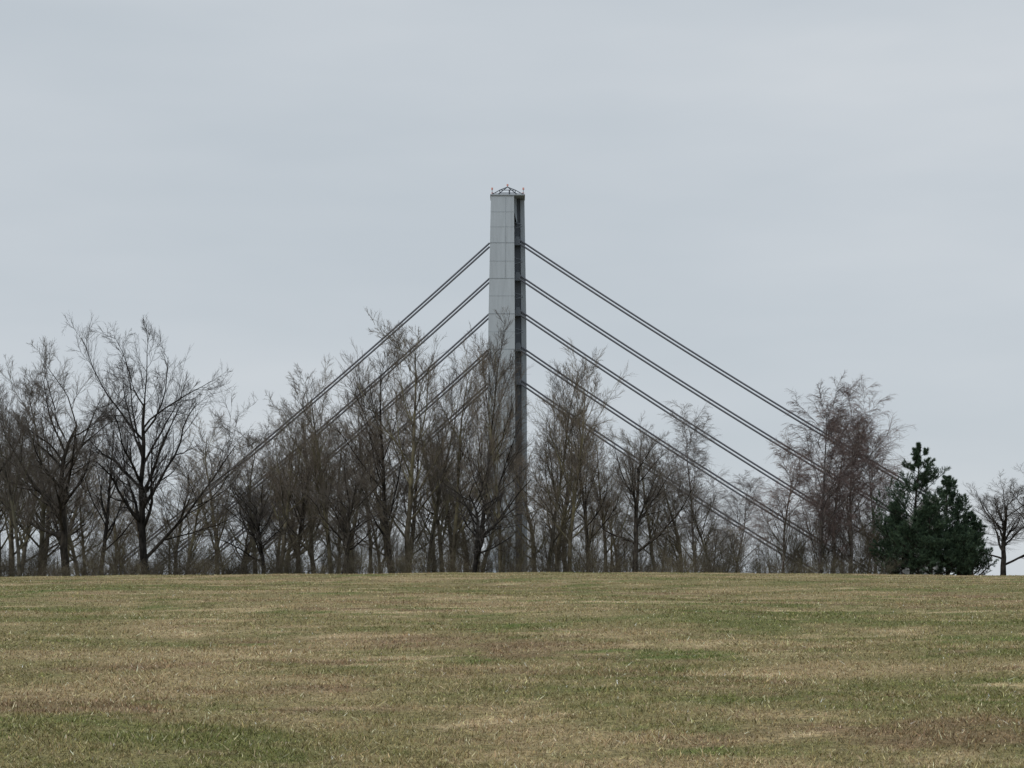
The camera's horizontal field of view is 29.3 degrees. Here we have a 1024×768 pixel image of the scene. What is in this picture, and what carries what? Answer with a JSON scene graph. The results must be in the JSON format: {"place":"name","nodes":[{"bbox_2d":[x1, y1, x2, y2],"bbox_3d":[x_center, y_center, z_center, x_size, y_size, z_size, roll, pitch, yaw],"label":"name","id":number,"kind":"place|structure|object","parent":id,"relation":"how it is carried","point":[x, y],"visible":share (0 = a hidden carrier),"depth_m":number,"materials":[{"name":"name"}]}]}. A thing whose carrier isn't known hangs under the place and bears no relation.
{"place":"outdoors","nodes":[
{"label":"outdoors","id":0,"kind":"place"},
{"bbox_2d":[0,571,1023,767],"bbox_3d":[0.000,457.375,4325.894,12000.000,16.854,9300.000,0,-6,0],"label":"ground","id":1,"kind":"structure","parent":0,"point":[541,654],"depth_m":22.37,"materials":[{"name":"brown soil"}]},
{"bbox_2d":[0,395,43,524],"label":"bare tree","id":2,"kind":"object","parent":1,"relation":"on","point":[36,431],"visible":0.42,"depth_m":149.36,"materials":[{"name":"brown plant"}]},
{"bbox_2d":[0,395,54,576],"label":"bare tree","id":3,"kind":"object","parent":1,"relation":"on","point":[17,519],"visible":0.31,"depth_m":154.74,"materials":[{"name":"brown plant"}]},
{"bbox_2d":[0,367,71,576],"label":"bare tree","id":4,"kind":"object","parent":1,"relation":"on","point":[12,508],"visible":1,"depth_m":138.17,"materials":[{"name":"brown plant"}]},
{"bbox_2d":[0,354,108,562],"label":"bare tree","id":5,"kind":"object","parent":1,"relation":"on","point":[42,539],"visible":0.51,"depth_m":158.16,"materials":[{"name":"brown plant"}]},
{"bbox_2d":[0,335,135,575],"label":"bare tree","id":6,"kind":"object","parent":1,"relation":"on","point":[61,534],"visible":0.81,"depth_m":142.53,"materials":[{"name":"brown plant"}]},
{"bbox_2d":[69,375,171,569],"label":"bare tree","id":7,"kind":"object","parent":1,"relation":"on","point":[106,512],"visible":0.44,"depth_m":157.74,"materials":[{"name":"brown plant"}]},
{"bbox_2d":[62,313,234,574],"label":"bare tree","id":8,"kind":"object","parent":1,"relation":"on","point":[139,515],"visible":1,"depth_m":139.03,"materials":[{"name":"brown plant"}]},
{"bbox_2d":[170,448,233,573],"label":"bare tree","id":9,"kind":"object","parent":1,"relation":"on","point":[196,516],"visible":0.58,"depth_m":152.39,"materials":[{"name":"grey plant"}]},
{"bbox_2d":[167,411,262,574],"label":"bare tree","id":10,"kind":"object","parent":1,"relation":"on","point":[226,490],"visible":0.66,"depth_m":156.63,"materials":[{"name":"brown plant"}]},
{"bbox_2d":[132,386,303,573],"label":"bare tree","id":11,"kind":"object","parent":1,"relation":"on","point":[179,521],"visible":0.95,"depth_m":144.64,"materials":[{"name":"brown plant"}]},
{"bbox_2d":[196,468,307,573],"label":"bare tree","id":12,"kind":"object","parent":1,"relation":"on","point":[258,534],"visible":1,"depth_m":143.81,"materials":[{"name":"brown plant"}]},
{"bbox_2d":[208,424,299,573],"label":"bare tree","id":13,"kind":"object","parent":1,"relation":"on","point":[254,481],"visible":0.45,"depth_m":160.90,"materials":[{"name":"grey plant"}]},
{"bbox_2d":[252,402,338,567],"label":"bare tree","id":14,"kind":"object","parent":1,"relation":"on","point":[276,485],"visible":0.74,"depth_m":155.47,"materials":[{"name":"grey plant"}]},
{"bbox_2d":[250,428,342,573],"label":"bare tree","id":15,"kind":"object","parent":1,"relation":"on","point":[302,510],"visible":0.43,"depth_m":156.73,"materials":[{"name":"brown plant"}]},
{"bbox_2d":[253,390,355,566],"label":"bare tree","id":16,"kind":"object","parent":1,"relation":"on","point":[291,418],"visible":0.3,"depth_m":160.41,"materials":[{"name":"grey plant"}]},
{"bbox_2d":[254,355,355,572],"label":"bare tree","id":17,"kind":"object","parent":1,"relation":"on","point":[316,459],"visible":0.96,"depth_m":148.32,"materials":[{"name":"brown plant"}]},
{"bbox_2d":[284,454,399,573],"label":"bare tree","id":18,"kind":"object","parent":1,"relation":"on","point":[347,536],"visible":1,"depth_m":141.13,"materials":[{"name":"brown plant"}]},
{"bbox_2d":[305,389,409,573],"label":"bare tree","id":19,"kind":"object","parent":1,"relation":"on","point":[344,501],"visible":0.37,"depth_m":153.10,"materials":[{"name":"grey plant"}]},
{"bbox_2d":[310,358,425,568],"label":"bare tree","id":20,"kind":"object","parent":1,"relation":"on","point":[347,394],"visible":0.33,"depth_m":156.84,"materials":[{"name":"grey plant"}]},
{"bbox_2d":[0,408,753,575],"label":"distant tree row","id":21,"kind":"object","parent":1,"relation":"on","point":[90,515],"visible":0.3,"depth_m":174.55,"materials":[{"name":"brown plant"}]},
{"bbox_2d":[325,320,431,572],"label":"bare tree","id":22,"kind":"object","parent":1,"relation":"on","point":[378,454],"visible":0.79,"depth_m":146.77,"materials":[{"name":"brown plant"}]},
{"bbox_2d":[321,306,488,572],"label":"bare tree","id":23,"kind":"object","parent":1,"relation":"on","point":[411,499],"visible":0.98,"depth_m":143.65,"materials":[{"name":"brown plant"}]},
{"bbox_2d":[379,372,475,572],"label":"bare tree","id":24,"kind":"object","parent":1,"relation":"on","point":[442,513],"visible":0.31,"depth_m":157.69,"materials":[{"name":"brown plant"}]},
{"bbox_2d":[378,346,498,572],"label":"bare tree","id":25,"kind":"object","parent":1,"relation":"on","point":[437,503],"visible":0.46,"depth_m":149.67,"materials":[{"name":"grey plant"}]},
{"bbox_2d":[0,493,910,576],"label":"shrub thicket","id":26,"kind":"object","parent":1,"relation":"on","point":[121,565],"visible":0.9,"depth_m":145.00,"materials":[{"name":"brown plant"}]},
{"bbox_2d":[400,337,530,571],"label":"bare tree","id":27,"kind":"object","parent":1,"relation":"on","point":[458,483],"visible":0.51,"depth_m":146.94,"materials":[{"name":"brown plant"}]},
{"bbox_2d":[437,448,537,572],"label":"bare tree","id":28,"kind":"object","parent":1,"relation":"on","point":[479,536],"visible":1,"depth_m":138.20,"materials":[{"name":"brown plant"}]},
{"bbox_2d":[452,334,525,571],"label":"bare tree","id":29,"kind":"object","parent":1,"relation":"on","point":[489,415],"visible":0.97,"depth_m":141.24,"materials":[{"name":"brown plant"}]},
{"bbox_2d":[447,307,556,571],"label":"bare tree","id":30,"kind":"object","parent":1,"relation":"on","point":[508,460],"visible":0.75,"depth_m":143.21,"materials":[{"name":"brown plant"}]},
{"bbox_2d":[108,184,938,574],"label":"cable stayed bridge","id":31,"kind":"structure","parent":1,"relation":"on","point":[506,280],"depth_m":412.39,"materials":[{"name":"paint"}]},
{"bbox_2d":[520,349,608,567],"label":"bare tree","id":32,"kind":"object","parent":1,"relation":"on","point":[551,447],"visible":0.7,"depth_m":148.44,"materials":[{"name":"brown plant"}]},
{"bbox_2d":[510,395,621,571],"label":"bare tree","id":33,"kind":"object","parent":1,"relation":"on","point":[565,510],"visible":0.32,"depth_m":158.73,"materials":[{"name":"brown plant"}]},
{"bbox_2d":[512,338,634,571],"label":"bare tree","id":34,"kind":"object","parent":1,"relation":"on","point":[579,457],"visible":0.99,"depth_m":144.92,"materials":[{"name":"brown plant"}]},
{"bbox_2d":[535,397,639,559],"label":"bare tree","id":35,"kind":"object","parent":1,"relation":"on","point":[585,504],"visible":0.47,"depth_m":152.46,"materials":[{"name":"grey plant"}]},
{"bbox_2d":[557,421,656,571],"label":"bare tree","id":36,"kind":"object","parent":1,"relation":"on","point":[607,501],"visible":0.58,"depth_m":154.32,"materials":[{"name":"brown plant"}]},
{"bbox_2d":[599,423,682,570],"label":"bare tree","id":37,"kind":"object","parent":1,"relation":"on","point":[653,508],"visible":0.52,"depth_m":155.26,"materials":[{"name":"brown plant"}]},
{"bbox_2d":[589,411,715,571],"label":"bare tree","id":38,"kind":"object","parent":1,"relation":"on","point":[634,477],"visible":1,"depth_m":142.54,"materials":[{"name":"brown plant"}]},
{"bbox_2d":[617,447,714,570],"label":"bare tree","id":39,"kind":"object","parent":1,"relation":"on","point":[673,501],"visible":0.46,"depth_m":157.43,"materials":[{"name":"brown plant"}]},
{"bbox_2d":[621,398,748,572],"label":"birch tree","id":40,"kind":"object","parent":1,"relation":"on","point":[687,454],"visible":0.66,"depth_m":188.89,"materials":[{"name":"brown plant"}]},
{"bbox_2d":[654,470,753,569],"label":"bare tree","id":41,"kind":"object","parent":1,"relation":"on","point":[694,518],"visible":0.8,"depth_m":157.81,"materials":[{"name":"brown plant"}]},
{"bbox_2d":[703,470,776,570],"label":"birch tree","id":42,"kind":"object","parent":1,"relation":"on","point":[746,518],"visible":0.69,"depth_m":184.59,"materials":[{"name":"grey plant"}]},
{"bbox_2d":[740,428,857,570],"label":"birch tree","id":43,"kind":"object","parent":1,"relation":"on","point":[784,456],"visible":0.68,"depth_m":152.06,"materials":[{"name":"brown plant"}]},
{"bbox_2d":[764,371,904,573],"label":"birch tree","id":44,"kind":"object","parent":1,"relation":"on","point":[824,481],"visible":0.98,"depth_m":142.48,"materials":[{"name":"brown plant"}]},
{"bbox_2d":[790,391,899,572],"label":"birch tree","id":45,"kind":"object","parent":1,"relation":"on","point":[836,472],"visible":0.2,"depth_m":153.00,"materials":[{"name":"brown plant"}]},
{"bbox_2d":[797,374,934,573],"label":"birch tree","id":46,"kind":"object","parent":1,"relation":"on","point":[873,443],"visible":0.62,"depth_m":145.64,"materials":[{"name":"brown plant"}]},
{"bbox_2d":[830,403,914,570],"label":"birch tree","id":47,"kind":"object","parent":1,"relation":"on","point":[875,495],"visible":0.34,"depth_m":150.37,"materials":[{"name":"brown plant"}]},
{"bbox_2d":[868,501,908,573],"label":"pine tree","id":48,"kind":"object","parent":1,"relation":"on","point":[885,539],"visible":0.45,"depth_m":140.64,"materials":[{"name":"green plant"}]},
{"bbox_2d":[869,442,951,574],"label":"pine tree","id":49,"kind":"object","parent":1,"relation":"on","point":[922,479],"visible":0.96,"depth_m":138.38,"materials":[{"name":"green plant"}]},
{"bbox_2d":[891,500,959,574],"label":"pine tree","id":50,"kind":"object","parent":1,"relation":"on","point":[931,538],"visible":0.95,"depth_m":136.97,"materials":[{"name":"green plant"}]},
{"bbox_2d":[917,474,984,574],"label":"pine tree","id":51,"kind":"object","parent":1,"relation":"on","point":[947,482],"visible":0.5,"depth_m":141.19,"materials":[{"name":"green plant"}]},
{"bbox_2d":[933,524,983,575],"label":"pine tree","id":52,"kind":"object","parent":1,"relation":"on","point":[965,565],"visible":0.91,"depth_m":137.61,"materials":[{"name":"green plant"}]},
{"bbox_2d":[946,510,998,575],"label":"pine tree","id":53,"kind":"object","parent":1,"relation":"on","point":[983,553],"visible":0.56,"depth_m":140.39,"materials":[{"name":"green plant"}]},
{"bbox_2d":[963,469,1023,575],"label":"bare tree","id":54,"kind":"object","parent":1,"relation":"on","point":[1004,537],"visible":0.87,"depth_m":152.79,"materials":[{"name":"brown plant"}]},
{"bbox_2d":[992,463,1023,539],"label":"bare tree","id":55,"kind":"object","parent":1,"relation":"on","point":[1021,511],"visible":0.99,"depth_m":149.89,"materials":[{"name":"brown plant"}]},
{"bbox_2d":[0,0,1023,575],"label":"sky","id":56,"kind":"structure","parent":0,"point":[796,194],"materials":[{"name":"grey"}]}
]}

